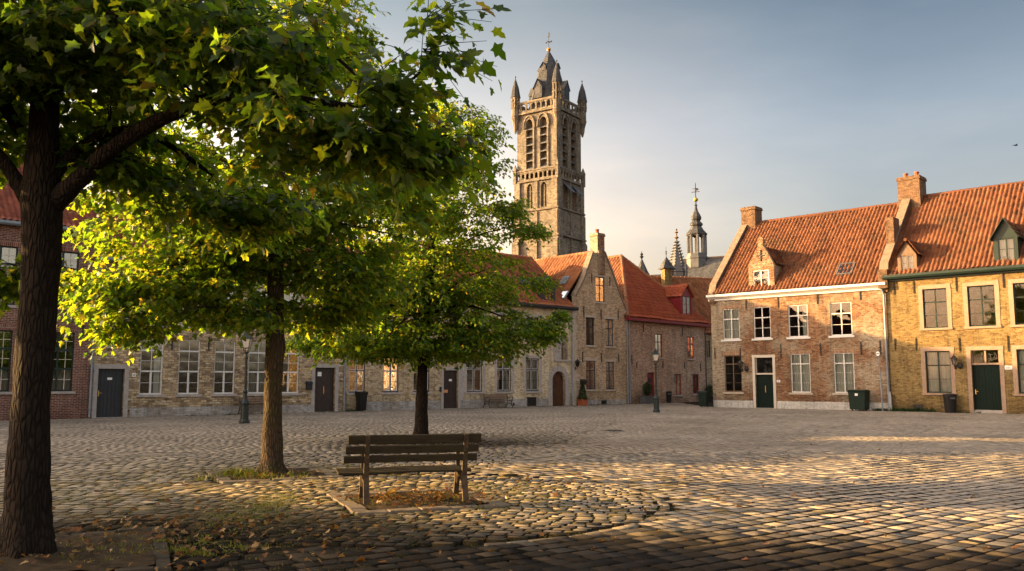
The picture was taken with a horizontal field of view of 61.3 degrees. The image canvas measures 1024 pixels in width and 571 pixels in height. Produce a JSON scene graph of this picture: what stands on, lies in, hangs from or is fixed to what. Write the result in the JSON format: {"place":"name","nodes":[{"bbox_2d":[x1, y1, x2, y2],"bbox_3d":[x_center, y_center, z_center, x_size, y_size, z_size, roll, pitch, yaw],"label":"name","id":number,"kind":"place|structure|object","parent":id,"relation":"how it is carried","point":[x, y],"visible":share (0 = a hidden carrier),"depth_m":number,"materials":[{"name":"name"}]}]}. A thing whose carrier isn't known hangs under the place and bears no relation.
{"place":"outdoors","nodes":[
{"label":"outdoors","id":0,"kind":"place"},
{"bbox_2d":[0,402,1023,570],"bbox_3d":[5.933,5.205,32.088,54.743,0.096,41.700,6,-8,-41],"label":"cobbled square","id":1,"kind":"structure","parent":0,"point":[935,460],"depth_m":13.06,"materials":[{"name":"stone"}]},
{"bbox_2d":[0,162,97,420],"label":"brick house","id":2,"kind":"structure","parent":1,"relation":"on","point":[70,390],"depth_m":37.55,"materials":[{"name":"red brick"}]},
{"bbox_2d":[0,324,16,393],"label":"window","id":3,"kind":"structure","parent":2,"relation":"in","point":[4,371],"depth_m":35.97,"materials":[{"name":"white paint"}]},
{"bbox_2d":[0,240,20,307],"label":"window","id":4,"kind":"structure","parent":2,"relation":"in","point":[5,243],"depth_m":36.31,"materials":[{"name":"white paint"}]},
{"bbox_2d":[51,326,78,393],"bbox_3d":[-19.603,3.219,37.262,1.510,2.890,0.344,6,-8,-42],"label":"window","id":5,"kind":"structure","parent":2,"relation":"in","point":[62,377],"depth_m":37.41,"materials":[{"name":"white paint"}]},
{"bbox_2d":[58,246,82,310],"bbox_3d":[-19.564,-0.329,37.611,1.510,2.820,0.225,6,-8,-42],"label":"window","id":6,"kind":"structure","parent":2,"relation":"in","point":[69,249],"depth_m":37.85,"materials":[{"name":"white paint"}]},
{"bbox_2d":[0,526,171,570],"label":"tree bed","id":7,"kind":"object","parent":1,"relation":"on","point":[150,556],"visible":0.77,"depth_m":7.91,"materials":[{"name":"brown soil"}]},
{"bbox_2d":[0,0,515,558],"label":"maple tree","id":8,"kind":"object","parent":7,"relation":"on","point":[132,62],"visible":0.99,"depth_m":7.60,"materials":[{"name":"green plant"}]},
{"bbox_2d":[87,204,345,417],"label":"rubble house","id":9,"kind":"structure","parent":1,"relation":"on","point":[189,374],"depth_m":41.79,"materials":[{"name":"stone"}]},
{"bbox_2d":[91,364,129,417],"bbox_3d":[-17.961,4.711,38.589,1.549,2.358,0.284,6,-8,-42],"label":"door","id":10,"kind":"structure","parent":9,"relation":"in","point":[107,393],"depth_m":38.60,"materials":[{"name":"black wood"}]},
{"bbox_2d":[94,319,126,347],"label":"window","id":11,"kind":"structure","parent":9,"relation":"in","point":[126,319],"depth_m":38.55,"materials":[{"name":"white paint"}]},
{"bbox_2d":[136,339,164,396],"bbox_3d":[-16.647,3.779,39.851,1.293,2.710,0.331,6,-8,-42],"label":"window","id":12,"kind":"structure","parent":9,"relation":"in","point":[158,362],"depth_m":40.05,"materials":[{"name":"white paint"}]},
{"bbox_2d":[175,339,201,396],"bbox_3d":[-15.310,3.913,40.962,1.278,2.688,0.215,6,-8,-42],"label":"window","id":13,"kind":"structure","parent":9,"relation":"in","point":[187,394],"depth_m":40.97,"materials":[{"name":"white paint"}]},
{"bbox_2d":[211,341,236,395],"bbox_3d":[-14.051,4.046,42.160,1.309,2.688,0.333,6,-8,-42],"label":"window","id":14,"kind":"structure","parent":9,"relation":"in","point":[224,360],"depth_m":42.25,"materials":[{"name":"white paint"}]},
{"bbox_2d":[247,342,265,395],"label":"window","id":15,"kind":"structure","parent":9,"relation":"in","point":[256,373],"depth_m":43.37,"materials":[{"name":"white paint"}]},
{"bbox_2d":[282,343,301,395],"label":"window","id":16,"kind":"structure","parent":9,"relation":"in","point":[283,393],"depth_m":44.46,"materials":[{"name":"white paint"}]},
{"bbox_2d":[305,381,312,389],"bbox_3d":[-10.543,5.190,44.930,0.338,0.434,0.205,6,-8,-42],"label":"mailbox","id":17,"kind":"object","parent":9,"relation":"attached to","point":[309,385],"visible":1,"depth_m":44.87,"materials":[{"name":"metal"}]},
{"bbox_2d":[311,364,338,411],"bbox_3d":[-9.952,5.418,45.723,1.644,2.529,0.284,6,-8,-42],"label":"door","id":18,"kind":"structure","parent":9,"relation":"in","point":[322,379],"depth_m":45.77,"materials":[{"name":"brown paint"}]},
{"bbox_2d":[239,332,253,423],"bbox_3d":[-10.229,3.498,33.207,0.400,3.580,0.400,0,-6,0],"label":"street lamp","id":19,"kind":"object","parent":1,"relation":"on","point":[244,415],"visible":0.94,"depth_m":33.08,"materials":[{"name":"green metal"}]},
{"bbox_2d":[237,397,263,413],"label":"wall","id":20,"kind":"structure","parent":1,"relation":"on","point":[254,399],"depth_m":42.62,"materials":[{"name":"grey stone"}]},
{"bbox_2d":[206,466,342,482],"bbox_3d":[-4.131,3.268,14.938,1.973,0.103,1.974,3,-7,-26],"label":"tree bed","id":21,"kind":"object","parent":1,"relation":"on","point":[327,474],"visible":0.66,"depth_m":14.49,"materials":[{"name":"brown soil"}]},
{"bbox_2d":[56,0,470,473],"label":"maple tree","id":22,"kind":"object","parent":21,"relation":"on","point":[164,289],"visible":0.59,"depth_m":14.94,"materials":[{"name":"green plant"}]},
{"bbox_2d":[355,391,367,410],"bbox_3d":[-8.138,6.255,46.668,0.510,1.067,0.597,6,-8,-42],"label":"wheelie bin","id":23,"kind":"object","parent":1,"relation":"on","point":[361,400],"visible":1,"depth_m":46.51,"materials":[{"name":"black plastic"}]},
{"bbox_2d":[320,237,460,411],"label":"rubble house","id":24,"kind":"structure","parent":1,"relation":"on","point":[387,388],"depth_m":49.05,"materials":[{"name":"beige stone"}]},
{"bbox_2d":[346,356,364,394],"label":"window","id":25,"kind":"structure","parent":24,"relation":"in","point":[350,370],"depth_m":47.04,"materials":[{"name":"blue paint"}]},
{"bbox_2d":[381,358,400,393],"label":"window","id":26,"kind":"structure","parent":24,"relation":"in","point":[390,375],"depth_m":48.52,"materials":[{"name":"blue paint"}]},
{"bbox_2d":[411,363,431,393],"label":"window","id":27,"kind":"structure","parent":24,"relation":"in","point":[414,391],"depth_m":50.19,"materials":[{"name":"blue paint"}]},
{"bbox_2d":[441,367,460,408],"bbox_3d":[-3.695,6.085,51.280,1.477,2.431,0.284,6,-8,-42],"label":"door","id":28,"kind":"structure","parent":24,"relation":"in","point":[448,378],"depth_m":51.34,"materials":[{"name":"brown paint"}]},
{"bbox_2d":[326,488,509,515],"bbox_3d":[-1.327,2.912,11.737,2.015,0.104,2.014,3,-7,-22],"label":"tree bed","id":29,"kind":"object","parent":1,"relation":"on","point":[386,507],"visible":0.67,"depth_m":11.29,"materials":[{"name":"brown soil"}]},
{"bbox_2d":[336,433,481,505],"bbox_3d":[-1.409,2.462,11.726,1.890,0.915,0.786,2,-7,-15],"label":"park bench","id":30,"kind":"object","parent":29,"relation":"on","point":[365,459],"visible":0.99,"depth_m":11.52,"materials":[{"name":"brown wood"}]},
{"bbox_2d":[482,393,512,407],"bbox_3d":[-0.863,7.064,52.928,2.032,0.880,0.730,6,-8,-42],"label":"garden bench","id":31,"kind":"object","parent":1,"relation":"on","point":[489,396],"visible":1,"depth_m":52.96,"materials":[{"name":"brown wood"}]},
{"bbox_2d":[421,245,578,408],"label":"cream stone house","id":32,"kind":"structure","parent":1,"relation":"on","point":[534,380],"depth_m":56.26,"materials":[{"name":"beige stone"}]},
{"bbox_2d":[464,360,485,393],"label":"window","id":33,"kind":"structure","parent":32,"relation":"in","point":[466,391],"depth_m":52.57,"materials":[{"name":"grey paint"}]},
{"bbox_2d":[494,354,514,392],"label":"window","id":34,"kind":"structure","parent":32,"relation":"in","point":[507,380],"depth_m":54.41,"materials":[{"name":"grey paint"}]},
{"bbox_2d":[495,312,513,337],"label":"window","id":35,"kind":"structure","parent":32,"relation":"in","point":[495,312],"depth_m":54.37,"materials":[{"name":"grey paint"}]},
{"bbox_2d":[525,314,539,322],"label":"window","id":36,"kind":"structure","parent":32,"relation":"in","point":[533,315],"depth_m":56.21,"materials":[{"name":"blue paint"}]},
{"bbox_2d":[523,355,542,392],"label":"window","id":37,"kind":"structure","parent":32,"relation":"in","point":[530,366],"depth_m":55.88,"materials":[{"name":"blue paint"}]},
{"bbox_2d":[548,365,569,405],"bbox_3d":[3.025,6.634,57.278,2.059,2.651,0.284,6,-8,-42],"label":"door","id":38,"kind":"structure","parent":32,"relation":"in","point":[555,382],"depth_m":57.40,"materials":[{"name":"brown wood"}]},
{"bbox_2d":[0,423,1018,570],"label":"fallen leaves","id":39,"kind":"object","parent":1,"relation":"on","point":[252,524],"visible":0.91,"depth_m":9.76,"materials":[{"name":"brown plant"}]},
{"bbox_2d":[1,434,1020,570],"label":"joint grass","id":40,"kind":"structure","parent":1,"relation":"on","point":[238,472],"depth_m":10.95,"materials":[{"name":"green plant"}]},
{"bbox_2d":[510,33,586,258],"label":"bell tower","id":41,"kind":"structure","parent":1,"relation":"on","point":[549,124],"depth_m":150.37,"materials":[{"name":"stone"}]},
{"bbox_2d":[498,229,628,404],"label":"gabled house","id":42,"kind":"structure","parent":1,"relation":"on","point":[591,289],"depth_m":60.62,"materials":[{"name":"brown brick"}]},
{"bbox_2d":[575,358,579,369],"bbox_3d":[4.377,5.312,58.236,0.283,0.780,0.388,6,-8,-42],"label":"wall lantern","id":43,"kind":"object","parent":42,"relation":"attached to","point":[577,362],"depth_m":58.19,"materials":[{"name":"metal"}]},
{"bbox_2d":[580,379,586,384],"bbox_3d":[4.853,6.542,58.642,0.502,0.380,0.205,6,-8,-42],"label":"mailbox","id":44,"kind":"object","parent":42,"relation":"attached to","point":[584,381],"visible":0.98,"depth_m":58.60,"materials":[{"name":"metal"}]},
{"bbox_2d":[584,315,596,346],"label":"window","id":45,"kind":"structure","parent":42,"relation":"in","point":[590,320],"depth_m":59.90,"materials":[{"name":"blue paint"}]},
{"bbox_2d":[584,358,597,390],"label":"window","id":46,"kind":"structure","parent":42,"relation":"in","point":[590,362],"depth_m":59.47,"materials":[{"name":"blue paint"}]},
{"bbox_2d":[594,274,606,303],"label":"window","id":47,"kind":"structure","parent":42,"relation":"in","point":[599,278],"depth_m":60.76,"materials":[{"name":"glass"}]},
{"bbox_2d":[604,316,615,347],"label":"window","id":48,"kind":"structure","parent":42,"relation":"in","point":[608,320],"depth_m":61.08,"materials":[{"name":"blue paint"}]},
{"bbox_2d":[604,359,616,390],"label":"window","id":49,"kind":"structure","parent":42,"relation":"in","point":[609,362],"depth_m":60.77,"materials":[{"name":"brown paint"}]},
{"bbox_2d":[577,382,587,405],"bbox_3d":[4.738,7.237,58.003,0.736,1.626,0.694,6,-8,-42],"label":"potted topiary","id":50,"kind":"object","parent":1,"relation":"on","point":[582,399],"visible":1,"depth_m":57.84,"materials":[{"name":"plant"}]},
{"bbox_2d":[185,404,980,415],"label":"wall weeds","id":51,"kind":"object","parent":1,"relation":"on","point":[919,409],"depth_m":46.16,"materials":[{"name":"green plant"}]},
{"bbox_2d":[640,381,653,403],"bbox_3d":[9.735,7.744,62.560,0.728,1.624,1.078,-6,-9,43],"label":"planter shrub","id":52,"kind":"object","parent":1,"relation":"on","point":[647,399],"visible":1,"depth_m":62.44,"materials":[{"name":"green plant"}]},
{"bbox_2d":[586,254,710,403],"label":"hipped roof house","id":53,"kind":"structure","parent":1,"relation":"on","point":[669,323],"depth_m":66.52,"materials":[{"name":"red brick"}]},
{"bbox_2d":[647,373,653,395],"bbox_3d":[10.188,7.576,64.015,0.110,2.238,1.021,-6,-9,43],"label":"door","id":54,"kind":"structure","parent":53,"relation":"in","point":[650,376],"depth_m":64.19,"materials":[{"name":"red paint"}]},
{"bbox_2d":[655,334,664,358],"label":"window","id":55,"kind":"structure","parent":53,"relation":"in","point":[658,337],"depth_m":65.23,"materials":[{"name":"white paint"}]},
{"bbox_2d":[673,374,683,395],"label":"window","id":56,"kind":"structure","parent":53,"relation":"in","point":[677,380],"depth_m":66.58,"materials":[{"name":"red paint"}]},
{"bbox_2d":[686,337,695,359],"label":"window","id":57,"kind":"structure","parent":53,"relation":"in","point":[689,351],"depth_m":68.26,"materials":[{"name":"red paint"}]},
{"bbox_2d":[692,374,697,394],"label":"window","id":58,"kind":"structure","parent":53,"relation":"in","point":[694,393],"depth_m":68.43,"materials":[{"name":"red paint"}]},
{"bbox_2d":[638,251,660,275],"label":"slate turret","id":59,"kind":"object","parent":1,"relation":"on","point":[642,266],"visible":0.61,"depth_m":120.60,"materials":[{"name":"stone"}]},
{"bbox_2d":[651,349,659,411],"bbox_3d":[7.587,4.994,45.535,0.372,3.329,0.372,0,-6,0],"label":"street lamp","id":60,"kind":"object","parent":1,"relation":"on","point":[655,354],"visible":1,"depth_m":45.47,"materials":[{"name":"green metal"}]},
{"bbox_2d":[666,391,671,402],"bbox_3d":[11.778,8.367,64.836,0.466,0.889,0.466,0,-6,0],"label":"litter bin","id":61,"kind":"object","parent":1,"relation":"on","point":[669,396],"visible":0.98,"depth_m":64.68,"materials":[{"name":"black plastic"}]},
{"bbox_2d":[669,228,687,276],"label":"stone pinnacle","id":62,"kind":"object","parent":1,"relation":"on","point":[678,263],"visible":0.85,"depth_m":95.22,"materials":[{"name":"grey stone"}]},
{"bbox_2d":[647,251,712,395],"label":"alley house","id":63,"kind":"structure","parent":1,"relation":"on","point":[699,288],"depth_m":74.85,"materials":[{"name":"brown brick"}]},
{"bbox_2d":[707,341,711,358],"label":"window","id":64,"kind":"structure","parent":63,"relation":"in","point":[709,357],"depth_m":72.22,"materials":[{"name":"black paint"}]},
{"bbox_2d":[697,391,708,406],"bbox_3d":[11.980,7.107,54.067,0.570,1.007,0.657,-4,-7,31],"label":"wheelie bin","id":65,"kind":"object","parent":1,"relation":"on","point":[703,397],"visible":0.98,"depth_m":53.86,"materials":[{"name":"green plastic"}]},
{"bbox_2d":[683,183,723,277],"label":"church","id":66,"kind":"structure","parent":1,"relation":"on","point":[701,264],"depth_m":105.15,"materials":[{"name":"grey stone"}]},
{"bbox_2d":[705,384,712,401],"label":"planter shrub","id":67,"kind":"object","parent":1,"relation":"on","point":[709,389],"visible":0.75,"depth_m":68.74,"materials":[{"name":"green plant"}]},
{"bbox_2d":[706,171,944,410],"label":"brick house","id":68,"kind":"structure","parent":1,"relation":"on","point":[798,303],"depth_m":51.83,"materials":[{"name":"brown brick"}]},
{"bbox_2d":[721,304,741,341],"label":"window","id":69,"kind":"structure","parent":68,"relation":"in","point":[731,327],"depth_m":54.09,"materials":[{"name":"white paint"}]},
{"bbox_2d":[722,351,743,393],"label":"window","id":70,"kind":"structure","parent":68,"relation":"in","point":[731,353],"depth_m":53.66,"materials":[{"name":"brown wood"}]},
{"bbox_2d":[737,359,743,371],"bbox_3d":[14.061,4.908,53.064,0.283,0.780,0.388,-6,-9,42],"label":"wall lantern","id":71,"kind":"object","parent":68,"relation":"attached to","point":[739,362],"depth_m":53.03,"materials":[{"name":"metal"}]},
{"bbox_2d":[751,302,772,340],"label":"window","id":72,"kind":"structure","parent":68,"relation":"in","point":[756,305],"depth_m":52.61,"materials":[{"name":"white paint"}]},
{"bbox_2d":[752,355,776,407],"bbox_3d":[15.299,5.801,52.227,1.516,3.203,0.284,-6,-9,42],"label":"door","id":73,"kind":"structure","parent":68,"relation":"in","point":[766,383],"depth_m":52.24,"materials":[{"name":"green paint"}]},
{"bbox_2d":[786,300,810,338],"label":"window","id":74,"kind":"structure","parent":68,"relation":"in","point":[804,303],"depth_m":51.01,"materials":[{"name":"white paint"}]},
{"bbox_2d":[788,349,812,394],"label":"window","id":75,"kind":"structure","parent":68,"relation":"in","point":[800,359],"depth_m":50.79,"materials":[{"name":"white paint"}]},
{"bbox_2d":[828,297,854,337],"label":"window","id":76,"kind":"structure","parent":68,"relation":"in","point":[836,300],"depth_m":49.36,"materials":[{"name":"white paint"}]},
{"bbox_2d":[831,348,855,394],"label":"window","id":77,"kind":"structure","parent":68,"relation":"in","point":[843,358],"depth_m":49.10,"materials":[{"name":"white paint"}]},
{"bbox_2d":[847,390,869,410],"bbox_3d":[19.157,6.330,47.691,0.960,1.149,0.820,-6,-9,42],"label":"waste container","id":78,"kind":"object","parent":1,"relation":"on","point":[859,399],"visible":1,"depth_m":47.43,"materials":[{"name":"green plastic"}]},
{"bbox_2d":[875,351,883,410],"bbox_3d":[20.129,5.212,47.310,0.104,3.290,0.339,3,-7,-27],"label":"sign post","id":79,"kind":"object","parent":1,"relation":"on","point":[877,353],"visible":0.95,"depth_m":47.24,"materials":[{"name":"metal"}]},
{"bbox_2d":[889,392,891,408],"bbox_3d":[20.565,6.299,46.955,0.140,1.050,0.100,-6,-9,42],"label":"cable post","id":80,"kind":"object","parent":1,"relation":"on","point":[890,401],"visible":0.78,"depth_m":46.92,"materials":[{"name":"metal"}]},
{"bbox_2d":[942,393,956,412],"bbox_3d":[22.666,6.078,44.697,0.678,0.990,0.678,0,-6,0],"label":"litter bin","id":81,"kind":"object","parent":1,"relation":"on","point":[949,399],"visible":1,"depth_m":44.46,"materials":[{"name":"black plastic"}]},
{"bbox_2d":[882,181,1023,413],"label":"yellow brick house","id":82,"kind":"structure","parent":1,"relation":"on","point":[963,249],"depth_m":46.05,"materials":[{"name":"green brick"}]},
{"bbox_2d":[918,284,952,330],"bbox_3d":[22.527,1.164,45.975,1.654,2.420,0.235,-6,-9,42],"label":"window","id":83,"kind":"structure","parent":82,"relation":"in","point":[921,299],"depth_m":46.01,"materials":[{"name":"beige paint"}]},
{"bbox_2d":[920,347,956,394],"bbox_3d":[22.555,4.520,45.658,1.690,2.520,0.352,-6,-9,42],"label":"window","id":84,"kind":"structure","parent":82,"relation":"in","point":[940,370],"depth_m":45.75,"materials":[{"name":"green paint"}]},
{"bbox_2d":[950,354,956,368],"bbox_3d":[22.989,3.965,44.924,0.283,0.780,0.388,-6,-9,42],"label":"wall lantern","id":85,"kind":"object","parent":82,"relation":"attached to","point":[953,357],"depth_m":44.88,"materials":[{"name":"metal"}]},
{"bbox_2d":[957,362,962,368],"bbox_3d":[23.236,4.151,44.829,0.290,0.315,0.150,-6,-9,42],"label":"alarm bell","id":86,"kind":"object","parent":82,"relation":"attached to","point":[959,365],"visible":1,"depth_m":44.78,"materials":[{"name":"metal"}]},
{"bbox_2d":[962,280,1001,328],"bbox_3d":[24.174,0.997,44.474,1.725,2.420,0.235,-6,-9,42],"label":"window","id":87,"kind":"structure","parent":82,"relation":"in","point":[966,300],"depth_m":44.49,"materials":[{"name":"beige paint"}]},
{"bbox_2d":[965,346,1006,413],"bbox_3d":[24.226,4.798,44.093,1.742,3.400,0.284,-6,-9,42],"label":"door","id":88,"kind":"structure","parent":82,"relation":"in","point":[989,390],"depth_m":44.09,"materials":[{"name":"green paint"}]},
{"bbox_2d":[1008,278,1023,326],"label":"window","id":89,"kind":"structure","parent":82,"relation":"in","point":[1012,301],"depth_m":43.46,"materials":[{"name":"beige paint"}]},
{"bbox_2d":[1011,345,1023,395],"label":"window","id":90,"kind":"structure","parent":82,"relation":"in","point":[1019,357],"depth_m":43.16,"materials":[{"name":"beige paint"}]},
{"bbox_3d":[-2.510,4.267,23.924,1.913,0.103,1.914,3,-7,-23],"label":"tree bed","id":91,"kind":"object","parent":1,"relation":"on","visible":0},
{"bbox_2d":[284,83,573,433],"bbox_3d":[-2.502,-0.660,24.377,7.359,10.076,6.523,5,-8,-39],"label":"maple tree","id":92,"kind":"object","parent":91,"relation":"on","point":[468,336],"visible":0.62,"depth_m":23.68,"materials":[{"name":"green plant"}]},
{"bbox_2d":[17,0,1023,274],"label":"sky","id":93,"kind":"structure","parent":0,"point":[784,108],"materials":[{"name":"blue"}]}
]}

